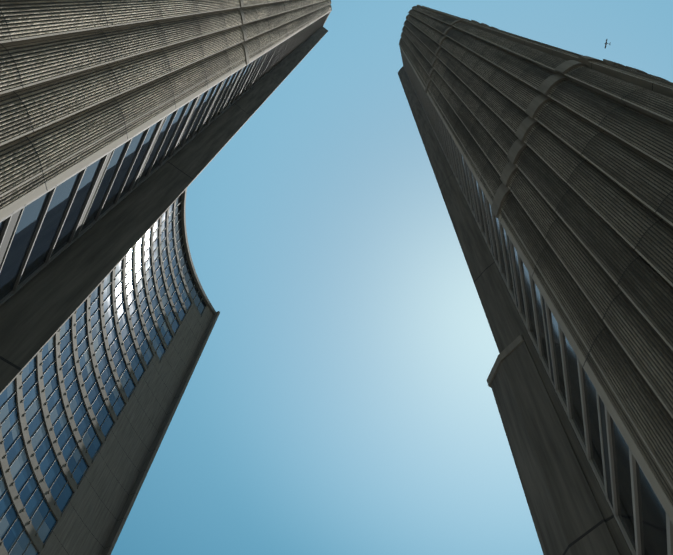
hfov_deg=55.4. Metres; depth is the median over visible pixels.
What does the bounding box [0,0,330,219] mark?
ribbed tower wall
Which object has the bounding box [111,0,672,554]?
sky
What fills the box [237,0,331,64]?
tower ribbed wall bands
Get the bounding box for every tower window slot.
[0,11,330,306]
[400,47,672,554]
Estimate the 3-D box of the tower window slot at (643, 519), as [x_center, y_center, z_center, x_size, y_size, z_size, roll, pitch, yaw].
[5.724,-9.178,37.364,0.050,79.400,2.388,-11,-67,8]
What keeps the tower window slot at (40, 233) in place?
attached to the ribbed tower wall at (83, 83)
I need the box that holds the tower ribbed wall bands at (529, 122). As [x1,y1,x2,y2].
[399,5,671,217]
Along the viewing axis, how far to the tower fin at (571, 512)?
14.26 m
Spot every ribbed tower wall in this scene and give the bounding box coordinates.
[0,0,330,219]
[399,5,672,521]
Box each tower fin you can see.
[0,27,327,394]
[398,67,631,554]
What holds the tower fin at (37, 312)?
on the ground
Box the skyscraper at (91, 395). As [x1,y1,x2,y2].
[0,188,219,554]
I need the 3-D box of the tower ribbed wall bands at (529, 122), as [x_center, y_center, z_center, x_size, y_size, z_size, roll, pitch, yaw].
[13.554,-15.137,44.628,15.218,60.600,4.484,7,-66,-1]
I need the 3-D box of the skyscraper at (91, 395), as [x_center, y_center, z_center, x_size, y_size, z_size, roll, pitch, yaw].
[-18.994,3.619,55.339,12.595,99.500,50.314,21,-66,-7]
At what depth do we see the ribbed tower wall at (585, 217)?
12.43 m

